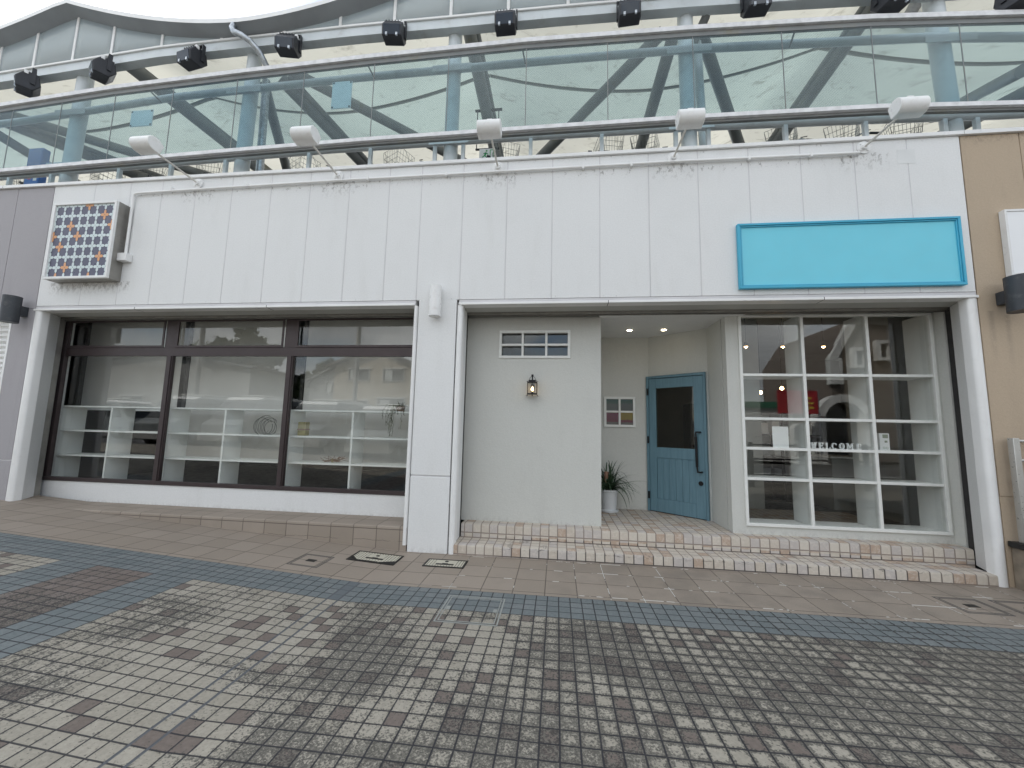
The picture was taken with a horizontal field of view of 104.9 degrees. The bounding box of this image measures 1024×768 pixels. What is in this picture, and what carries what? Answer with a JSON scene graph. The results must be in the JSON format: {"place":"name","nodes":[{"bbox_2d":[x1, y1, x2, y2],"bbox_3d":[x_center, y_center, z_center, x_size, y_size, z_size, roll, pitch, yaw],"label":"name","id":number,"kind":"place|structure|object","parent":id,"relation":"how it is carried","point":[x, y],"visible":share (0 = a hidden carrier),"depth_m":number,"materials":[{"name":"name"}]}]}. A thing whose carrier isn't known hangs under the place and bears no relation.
{"place":"outdoors","nodes":[
{"label":"outdoors","id":0,"kind":"place"},
{"bbox_2d":[0,0,320,24],"label":"sky","id":1,"kind":"structure","parent":0,"point":[10,10],"materials":[{"name":"white"}]},
{"bbox_2d":[320,456,344,461],"bbox_3d":[-2.635,1.103,5.789,0.378,0.098,0.143,1,-6,7],"label":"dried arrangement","id":2,"kind":"object","parent":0,"point":[338,459],"visible":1,"depth_m":5.78,"materials":[{"name":"brown plant"}]},
{"bbox_2d":[0,532,1023,767],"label":"pavement mosaic","id":3,"kind":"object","parent":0,"point":[114,658],"visible":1,"depth_m":2.38},
{"bbox_2d":[433,595,504,626],"bbox_3d":[-0.339,1.888,3.293,0.509,0.004,0.490,1,-6,7],"label":"paved hatch","id":4,"kind":"object","parent":3,"relation":"on","point":[471,623],"visible":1,"depth_m":3.24,"materials":[{"name":"metal"}]},
{"bbox_2d":[1008,541,1023,590],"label":"ramp wall","id":5,"kind":"structure","parent":3,"relation":"on","point":[1017,547],"depth_m":4.00,"materials":[{"name":"beige stone"}]},
{"bbox_2d":[1007,438,1023,542],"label":"handrail","id":6,"kind":"object","parent":5,"relation":"on","point":[1016,460],"visible":1,"depth_m":4.05,"materials":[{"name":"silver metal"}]},
{"bbox_2d":[0,495,1023,628],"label":"pavement tiles","id":7,"kind":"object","parent":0,"point":[51,518],"visible":0.65,"depth_m":4.07,"materials":[{"name":"beige tile"}]},
{"bbox_2d":[287,554,334,567],"bbox_3d":[-2.166,1.905,4.246,0.337,0.023,0.340,1,-6,7],"label":"paved hatch","id":8,"kind":"object","parent":7,"relation":"on","point":[313,560],"visible":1,"depth_m":4.23,"materials":[{"name":"metal"}]},
{"bbox_2d":[346,550,403,565],"bbox_3d":[-1.550,1.977,4.476,0.550,0.039,0.310,1,-6,7],"label":"inspection cover","id":9,"kind":"object","parent":7,"relation":"on","point":[376,558],"visible":1,"depth_m":4.46,"materials":[{"name":"metal"}]},
{"bbox_2d":[422,558,467,568],"bbox_3d":[-0.740,1.998,4.380,0.460,0.009,0.240,1,-6,7],"label":"inspection cover","id":10,"kind":"object","parent":7,"relation":"on","point":[446,563],"visible":1,"depth_m":4.36,"materials":[{"name":"metal"}]},
{"bbox_2d":[931,596,1014,615],"bbox_3d":[4.177,2.016,3.575,0.365,0.003,0.342,1,-6,7],"label":"paved hatch","id":11,"kind":"object","parent":7,"relation":"on","point":[970,605],"visible":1,"depth_m":3.56,"materials":[{"name":"metal"}]},
{"bbox_2d":[959,127,1023,587],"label":"neighbour wall","id":12,"kind":"structure","parent":7,"relation":"on","point":[992,161],"depth_m":4.38,"materials":[{"name":"beige paint"}]},
{"bbox_2d":[995,273,1023,313],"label":"wall sconce","id":13,"kind":"object","parent":12,"relation":"attached to","point":[1010,297],"depth_m":4.15,"materials":[{"name":"grey metal"}]},
{"bbox_2d":[998,209,1023,276],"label":"sign board","id":14,"kind":"object","parent":12,"relation":"attached to","point":[1011,221],"visible":0.96,"depth_m":4.36,"materials":[{"name":"plastic"}]},
{"bbox_2d":[989,600,1023,613],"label":"paved hatch","id":15,"kind":"object","parent":7,"relation":"on","point":[1007,606],"visible":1,"depth_m":3.66,"materials":[{"name":"metal"}]},
{"bbox_2d":[456,520,986,571],"bbox_3d":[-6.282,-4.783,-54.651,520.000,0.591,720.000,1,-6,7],"label":"ground","id":16,"kind":"structure","parent":0,"point":[977,567],"depth_m":5.25,"materials":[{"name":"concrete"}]},
{"bbox_2d":[0,185,54,499],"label":"neighbour wall","id":17,"kind":"structure","parent":16,"relation":"on","point":[25,215],"depth_m":5.90,"materials":[{"name":"white mauve-grey painted wall render"}]},
{"bbox_2d":[0,294,28,323],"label":"wall sconce","id":18,"kind":"object","parent":17,"relation":"attached to","point":[13,310],"depth_m":5.61,"materials":[{"name":"grey metal"}]},
{"bbox_2d":[74,501,406,550],"bbox_3d":[-4.133,1.958,5.397,5.785,0.417,0.560,1,-6,7],"label":"tiled ledge","id":19,"kind":"object","parent":16,"relation":"on","point":[384,532],"visible":0.39,"depth_m":5.06,"materials":[{"name":"beige tile"}]},
{"bbox_2d":[3,130,1008,587],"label":"shop building","id":20,"kind":"structure","parent":16,"relation":"on","point":[557,282],"depth_m":5.26,"materials":[{"name":"white paint"}]},
{"bbox_2d":[42,200,129,282],"bbox_3d":[-6.170,-2.055,5.709,1.050,1.150,0.183,1,-6,7],"label":"sign box","id":21,"kind":"object","parent":20,"relation":"attached to","point":[86,242],"visible":1,"depth_m":5.64,"materials":[{"name":"grey painted metal"},{"name":"patterned dark blue and orange tile"}]},
{"bbox_2d":[53,405,160,478],"bbox_3d":[-6.257,0.960,6.250,1.816,1.194,0.345,1,-6,7],"label":"display shelf","id":22,"kind":"object","parent":20,"relation":"attached to","point":[117,455],"visible":0.64,"depth_m":6.27,"materials":[{"name":"white wood"}]},
{"bbox_2d":[90,171,125,179],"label":"parked bicycle","id":23,"kind":"object","parent":20,"relation":"on","point":[95,177],"visible":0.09,"depth_m":7.11,"materials":[{"name":"metal"}]},
{"bbox_2d":[116,253,132,262],"bbox_3d":[-5.579,-1.818,5.663,0.150,0.115,0.089,1,-6,7],"label":"junction box","id":24,"kind":"object","parent":20,"relation":"attached to","point":[124,257],"visible":1,"depth_m":5.62,"materials":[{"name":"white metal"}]},
{"bbox_2d":[76,321,186,410],"bbox_3d":[-6.565,-0.283,6.792,1.910,1.830,0.060,1,-6,7],"label":"roller blind","id":25,"kind":"object","parent":20,"relation":"attached to","point":[132,381],"visible":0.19,"depth_m":6.79,"materials":[{"name":"white fabric"}]},
{"bbox_2d":[138,167,166,176],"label":"parked bicycle","id":26,"kind":"object","parent":20,"relation":"on","point":[147,175],"visible":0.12,"depth_m":7.01,"materials":[{"name":"metal"}]},
{"bbox_2d":[129,135,203,187],"bbox_3d":[-4.593,-2.985,5.298,0.270,0.192,0.850,1,-9,7],"label":"sign lamp","id":27,"kind":"object","parent":20,"relation":"attached to","point":[147,145],"visible":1,"depth_m":4.95,"materials":[{"name":"white metal"}]},
{"bbox_2d":[196,164,222,173],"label":"parked bicycle","id":28,"kind":"object","parent":20,"relation":"on","point":[202,165],"visible":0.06,"depth_m":6.85,"materials":[{"name":"metal"}]},
{"bbox_2d":[161,407,281,483],"bbox_3d":[-4.300,0.978,6.024,1.916,1.194,0.345,1,-6,7],"label":"display shelf","id":29,"kind":"object","parent":20,"relation":"attached to","point":[176,457],"visible":0.62,"depth_m":6.03,"materials":[{"name":"white wood"}]},
{"bbox_2d":[253,415,276,434],"bbox_3d":[-3.751,0.634,5.989,0.357,0.317,0.080,1,-6,7],"label":"wire sphere","id":30,"kind":"object","parent":29,"relation":"on","point":[265,424],"visible":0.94,"depth_m":6.00,"materials":[{"name":"metal"}]},
{"bbox_2d":[42,318,413,495],"bbox_3d":[-4.151,0.233,5.802,5.976,2.527,0.064,1,-6,7],"label":"shop window frame","id":31,"kind":"structure","parent":20,"relation":"in","point":[291,349],"depth_m":5.83,"materials":[{"name":"brown metal"}]},
{"bbox_2d":[181,320,294,458],"bbox_3d":[-4.550,0.462,6.476,1.960,3.290,0.060,1,-6,7],"label":"roller blind","id":32,"kind":"object","parent":20,"relation":"attached to","point":[238,382],"visible":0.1,"depth_m":6.52,"materials":[{"name":"white fabric"}]},
{"bbox_2d":[289,156,328,168],"bbox_3d":[-3.231,-3.382,7.234,1.667,1.272,0.743,6,-8,-39],"label":"parked bicycle","id":33,"kind":"object","parent":20,"relation":"on","point":[302,162],"visible":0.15,"depth_m":6.71,"materials":[{"name":"metal"}]},
{"bbox_2d":[290,125,343,178],"bbox_3d":[-2.456,-2.959,5.058,0.270,0.192,0.834,1,-8,7],"label":"sign lamp","id":34,"kind":"object","parent":20,"relation":"attached to","point":[308,135],"visible":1,"depth_m":4.70,"materials":[{"name":"white metal"}]},
{"bbox_2d":[284,410,408,488],"bbox_3d":[-2.294,0.998,5.791,1.956,1.194,0.345,1,-6,7],"label":"display shelf","id":35,"kind":"object","parent":20,"relation":"attached to","point":[295,462],"visible":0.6,"depth_m":5.78,"materials":[{"name":"white wood"}]},
{"bbox_2d":[297,422,309,435],"bbox_3d":[-3.112,0.667,5.872,0.130,0.200,0.106,1,-6,7],"label":"gift box","id":36,"kind":"object","parent":35,"relation":"on","point":[303,429],"visible":1,"depth_m":5.83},
{"bbox_2d":[382,402,405,435],"bbox_3d":[-1.688,0.505,5.723,0.358,0.522,0.294,1,-6,7],"label":"trailing plant","id":37,"kind":"object","parent":35,"relation":"on","point":[400,407],"visible":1,"depth_m":5.62,"materials":[{"name":"green plant"}]},
{"bbox_2d":[298,320,413,463],"bbox_3d":[-2.375,0.482,6.224,2.140,3.290,0.060,1,-6,7],"label":"roller blind","id":38,"kind":"object","parent":20,"relation":"attached to","point":[357,383],"visible":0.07,"depth_m":6.27,"materials":[{"name":"white fabric"}]},
{"bbox_2d":[383,149,422,163],"bbox_3d":[-1.522,-3.358,7.021,1.667,1.272,0.743,6,-8,-36],"label":"parked bicycle","id":39,"kind":"object","parent":20,"relation":"on","point":[397,157],"visible":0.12,"depth_m":6.51,"materials":[{"name":"metal"}]},
{"bbox_2d":[429,284,441,317],"bbox_3d":[-0.975,-1.057,5.009,0.150,0.403,0.162,1,-6,7],"label":"wall sconce","id":40,"kind":"object","parent":20,"relation":"attached to","point":[435,300],"depth_m":4.95,"materials":[{"name":"white metal"}]},
{"bbox_2d":[477,118,503,169],"bbox_3d":[-0.227,-2.925,4.836,0.270,0.192,0.759,1,-7,7],"label":"sign lamp","id":41,"kind":"object","parent":20,"relation":"attached to","point":[487,129],"visible":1,"depth_m":4.50,"materials":[{"name":"white metal"}]},
{"bbox_2d":[124,151,859,252],"bbox_3d":[-0.741,-2.327,5.185,9.769,0.997,0.051,1,-6,7],"label":"cable conduit","id":42,"kind":"object","parent":20,"relation":"attached to","point":[810,155],"visible":0.98,"depth_m":5.18,"materials":[{"name":"white plastic"}]},
{"bbox_2d":[486,142,519,157],"bbox_3d":[-0.224,-3.327,6.940,0.743,1.272,1.667,1,-6,2],"label":"parked bicycle","id":43,"kind":"object","parent":20,"relation":"on","point":[489,156],"visible":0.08,"depth_m":6.26,"materials":[{"name":"metal"}]},
{"bbox_2d":[0,0,1023,184],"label":"deck canopy","id":44,"kind":"object","parent":20,"relation":"on","point":[59,46],"visible":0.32,"depth_m":7.49,"materials":[{"name":"grey metal"}]},
{"bbox_2d":[14,68,40,97],"bbox_3d":[-8.176,-5.095,6.643,0.330,0.403,0.290,-4,-8,38],"label":"floodlight","id":45,"kind":"object","parent":44,"relation":"attached to","point":[27,83],"visible":0.99,"depth_m":6.57,"materials":[{"name":"black plastic"}]},
{"bbox_2d":[88,53,116,84],"bbox_3d":[-6.751,-5.211,6.491,0.330,0.403,0.290,-3,-8,35],"label":"floodlight","id":46,"kind":"object","parent":44,"relation":"attached to","point":[102,69],"visible":1,"depth_m":6.42,"materials":[{"name":"black plastic"}]},
{"bbox_2d":[176,44,206,71],"bbox_3d":[-5.126,-5.255,6.305,0.330,0.403,0.290,0,-7,15],"label":"floodlight","id":47,"kind":"object","parent":44,"relation":"attached to","point":[191,58],"visible":1,"depth_m":6.24,"materials":[{"name":"black plastic"}]},
{"bbox_2d":[274,32,302,58],"bbox_3d":[-3.479,-5.299,6.121,0.330,0.403,0.290,2,-6,-5],"label":"floodlight","id":48,"kind":"object","parent":44,"relation":"attached to","point":[287,45],"visible":1,"depth_m":6.04,"materials":[{"name":"black plastic"}]},
{"bbox_2d":[382,19,406,45],"bbox_3d":[-1.773,-5.322,5.928,0.330,0.403,0.290,1,-6,0],"label":"floodlight","id":49,"kind":"object","parent":44,"relation":"attached to","point":[394,33],"visible":1,"depth_m":5.83,"materials":[{"name":"black plastic"}]},
{"bbox_2d":[475,108,501,157],"bbox_3d":[-0.458,-4.734,7.477,0.520,1.060,0.064,1,-6,7],"label":"exit sign","id":50,"kind":"object","parent":44,"relation":"hanging from","point":[484,152],"visible":0.7,"depth_m":7.42,"materials":[{"name":"plastic"}]},
{"bbox_2d":[495,8,517,36],"bbox_3d":[-0.091,-5.296,5.731,0.330,0.403,0.290,1,-6,7],"label":"floodlight","id":51,"kind":"object","parent":44,"relation":"attached to","point":[506,22],"visible":1,"depth_m":5.63,"materials":[{"name":"black plastic"}]},
{"bbox_2d":[616,0,640,27],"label":"floodlight","id":52,"kind":"object","parent":44,"relation":"attached to","point":[628,12],"visible":1,"depth_m":5.42,"materials":[{"name":"black plastic"}]},
{"bbox_2d":[740,0,771,18],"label":"floodlight","id":53,"kind":"object","parent":44,"relation":"attached to","point":[753,8],"visible":1,"depth_m":5.28,"materials":[{"name":"black plastic"}]},
{"bbox_2d":[870,0,910,13],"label":"floodlight","id":54,"kind":"object","parent":44,"relation":"attached to","point":[886,6],"visible":0.81,"depth_m":5.09,"materials":[{"name":"black plastic"}]},
{"bbox_2d":[993,0,1023,9],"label":"floodlight","id":55,"kind":"object","parent":44,"relation":"attached to","point":[1007,4],"visible":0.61,"depth_m":4.92,"materials":[{"name":"black plastic"}]},
{"bbox_2d":[0,9,1023,184],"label":"glass balustrade","id":56,"kind":"object","parent":20,"relation":"on","point":[976,113],"visible":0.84,"depth_m":5.62,"materials":[{"name":"glass"}]},
{"bbox_2d":[130,110,153,126],"bbox_3d":[-5.930,-4.252,6.296,0.390,0.275,0.015,1,-6,7],"label":"notice plate","id":57,"kind":"object","parent":56,"relation":"attached to","point":[141,118],"visible":1,"depth_m":6.29,"materials":[{"name":"blue plastic"}]},
{"bbox_2d":[331,81,352,109],"bbox_3d":[-2.564,-4.351,5.921,0.310,0.440,0.015,1,-6,7],"label":"notice plate","id":58,"kind":"object","parent":56,"relation":"attached to","point":[341,94],"visible":1,"depth_m":5.92,"materials":[{"name":"blue plastic"}]},
{"bbox_2d":[526,374,537,395],"bbox_3d":[0.275,0.019,5.295,0.163,0.291,0.145,1,-6,7],"label":"wall lantern","id":59,"kind":"object","parent":20,"relation":"attached to","point":[532,385],"depth_m":5.26,"materials":[{"name":"black metal"}]},
{"bbox_2d":[499,330,569,357],"bbox_3d":[0.313,-0.544,5.454,0.980,0.390,0.082,1,-6,7],"label":"high window frame","id":60,"kind":"structure","parent":20,"relation":"in","point":[546,332],"depth_m":5.43,"materials":[{"name":"white wood"}]},
{"bbox_2d":[588,138,623,151],"bbox_3d":[1.519,-3.328,6.761,0.743,1.272,1.667,0,-7,13],"label":"parked bicycle","id":61,"kind":"object","parent":20,"relation":"on","point":[609,145],"visible":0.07,"depth_m":6.06,"materials":[{"name":"metal"}]},
{"bbox_2d":[604,397,635,426],"bbox_3d":[1.744,0.452,6.378,0.497,0.490,0.029,1,-6,7],"label":"small window frame","id":62,"kind":"structure","parent":20,"relation":"in","point":[618,411],"depth_m":6.38,"materials":[{"name":"white wood"}]},
{"bbox_2d":[630,135,667,148],"bbox_3d":[2.410,-3.317,6.593,1.667,1.272,0.743,7,-9,-42],"label":"parked bicycle","id":63,"kind":"object","parent":20,"relation":"on","point":[655,140],"visible":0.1,"depth_m":6.05,"materials":[{"name":"metal"}]},
{"bbox_2d":[646,375,706,519],"bbox_3d":[2.449,0.916,5.936,0.110,2.050,0.863,7,-9,-43],"label":"door","id":64,"kind":"structure","parent":20,"relation":"in","point":[677,475],"depth_m":5.87,"materials":[{"name":"blue paint"}]},
{"bbox_2d":[667,108,705,163],"bbox_3d":[1.990,-2.897,4.598,0.270,0.192,0.721,1,-6,7],"label":"sign lamp","id":65,"kind":"object","parent":20,"relation":"attached to","point":[689,118],"visible":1,"depth_m":4.28,"materials":[{"name":"white metal"}]},
{"bbox_2d":[744,318,747,347],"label":"spot lamp","id":66,"kind":"object","parent":20,"relation":"hanging from","point":[745,344],"visible":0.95,"depth_m":6.27,"materials":[{"name":"white plastic"}]},
{"bbox_2d":[757,323,765,393],"bbox_3d":[4.362,-0.424,6.943,0.190,1.329,0.190,1,-6,7],"label":"pendant lamp","id":67,"kind":"object","parent":20,"relation":"hanging from","point":[761,392],"visible":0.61,"depth_m":6.93,"materials":[{"name":"black plastic"}]},
{"bbox_2d":[772,426,788,447],"bbox_3d":[3.399,0.672,4.979,0.188,0.265,0.002,1,-6,7],"label":"paper sheet","id":68,"kind":"object","parent":20,"relation":"on","point":[780,437],"visible":1,"depth_m":4.98,"materials":[{"name":"white paper"}]},
{"bbox_2d":[778,323,785,389],"bbox_3d":[4.710,-0.459,6.907,0.190,1.251,0.190,1,-6,7],"label":"pendant lamp","id":69,"kind":"object","parent":20,"relation":"hanging from","point":[781,388],"visible":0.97,"depth_m":6.89,"materials":[{"name":"black plastic"}]},
{"bbox_2d":[780,318,783,347],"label":"spot lamp","id":70,"kind":"object","parent":20,"relation":"hanging from","point":[782,344],"visible":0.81,"depth_m":6.22,"materials":[{"name":"white plastic"}]},
{"bbox_2d":[764,127,808,141],"bbox_3d":[4.475,-3.293,6.294,1.667,1.272,0.743,5,-7,-30],"label":"parked bicycle","id":71,"kind":"object","parent":20,"relation":"on","point":[795,133],"visible":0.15,"depth_m":5.84,"materials":[{"name":"metal"}]},
{"bbox_2d":[761,412,822,501],"bbox_3d":[5.030,1.372,7.472,1.400,1.630,0.400,1,-6,7],"label":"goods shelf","id":72,"kind":"object","parent":20,"relation":"on","point":[779,466],"visible":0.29,"depth_m":7.36,"materials":[{"name":"wood"}]},
{"bbox_2d":[810,442,816,447],"bbox_3d":[3.800,0.776,4.956,0.086,0.081,0.021,2,-6,-10],"label":"standing letter","id":73,"kind":"object","parent":20,"relation":"on","point":[813,445],"visible":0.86,"depth_m":4.95,"materials":[{"name":"wood"}]},
{"bbox_2d":[821,318,825,347],"bbox_3d":[4.871,-0.862,6.174,0.068,0.605,0.066,1,-6,7],"label":"spot lamp","id":74,"kind":"object","parent":20,"relation":"hanging from","point":[823,344],"visible":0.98,"depth_m":6.14,"materials":[{"name":"white plastic"}]},
{"bbox_2d":[811,454,856,510],"bbox_3d":[6.157,1.700,6.799,1.560,0.880,0.660,1,-6,7],"label":"shop counter","id":75,"kind":"object","parent":20,"relation":"in","point":[837,496],"visible":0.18,"depth_m":6.61,"materials":[{"name":"grey"}]},
{"bbox_2d":[737,313,953,535],"bbox_3d":[4.059,0.435,4.903,2.275,2.674,0.072,1,-6,7],"label":"display window frame","id":76,"kind":"structure","parent":20,"relation":"in","point":[928,326],"depth_m":4.85,"materials":[{"name":"white wood"}]},
{"bbox_2d":[845,443,853,448],"bbox_3d":[4.214,0.779,4.908,0.078,0.080,0.021,0,-6,12],"label":"standing letter","id":77,"kind":"object","parent":20,"relation":"on","point":[850,446],"visible":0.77,"depth_m":4.90,"materials":[{"name":"paper"}]},
{"bbox_2d":[823,125,878,137],"bbox_3d":[5.354,-3.309,6.158,1.667,1.272,0.743,4,-7,-25],"label":"parked bicycle","id":78,"kind":"object","parent":20,"relation":"on","point":[855,134],"visible":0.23,"depth_m":5.78,"materials":[{"name":"metal"}]},
{"bbox_2d":[736,216,967,289],"bbox_3d":[3.880,-1.509,4.560,2.380,0.804,0.053,1,-6,7],"label":"sign board","id":79,"kind":"object","parent":20,"relation":"attached to","point":[901,252],"visible":1,"depth_m":4.55,"materials":[{"name":"blue plastic"}]},
{"bbox_2d":[877,433,889,449],"bbox_3d":[4.617,0.719,4.897,0.112,0.210,0.064,1,-6,7],"label":"printed pack","id":80,"kind":"object","parent":20,"relation":"in","point":[883,442],"visible":0.84,"depth_m":4.87,"materials":[{"name":"paper"}]},
{"bbox_2d":[856,95,930,153],"bbox_3d":[4.156,-2.864,4.353,0.270,0.192,0.706,1,-5,7],"label":"sign lamp","id":81,"kind":"object","parent":20,"relation":"attached to","point":[911,106],"visible":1,"depth_m":4.06,"materials":[{"name":"white metal"}]},
{"bbox_2d":[880,123,922,134],"bbox_3d":[5.941,-3.280,6.207,0.743,1.272,1.667,-4,-9,42],"label":"parked bicycle","id":82,"kind":"object","parent":20,"relation":"on","point":[910,131],"visible":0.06,"depth_m":5.59,"materials":[{"name":"metal"}]},
{"bbox_2d":[897,149,915,163],"bbox_3d":[4.645,-2.681,4.633,0.190,0.180,0.002,1,-6,7],"label":"repair patch","id":83,"kind":"object","parent":20,"relation":"attached to","point":[905,156],"visible":1,"depth_m":4.63,"materials":[{"name":"paint"}]},
{"bbox_2d":[461,508,974,567],"bbox_3d":[2.359,2.138,5.681,5.850,0.413,1.970,1,-6,7],"label":"step","id":84,"kind":"object","parent":16,"relation":"on","point":[634,527],"visible":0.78,"depth_m":4.81,"materials":[{"name":"tile"}]},
{"bbox_2d":[601,460,644,512],"bbox_3d":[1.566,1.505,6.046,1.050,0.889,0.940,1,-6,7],"label":"potted plant","id":85,"kind":"object","parent":84,"relation":"on","point":[609,490],"visible":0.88,"depth_m":5.92,"materials":[{"name":"green plant"}]},
{"bbox_2d":[453,536,998,586],"bbox_3d":[2.177,2.096,4.587,5.760,0.245,0.420,1,-6,7],"label":"step","id":86,"kind":"object","parent":16,"relation":"on","point":[961,574],"visible":0.7,"depth_m":4.43,"materials":[{"name":"tile"}]},
{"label":"parked bicycle","id":87,"kind":"object","parent":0,"visible":0},
{"bbox_2d":[24,148,50,183],"bbox_3d":[-8.875,-4.032,7.350,0.320,0.740,0.124,1,-6,7],"label":"printed bag","id":88,"kind":"object","parent":87,"relation":"in","point":[38,156],"visible":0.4,"depth_m":7.31,"materials":[{"name":"plastic"}]}
]}

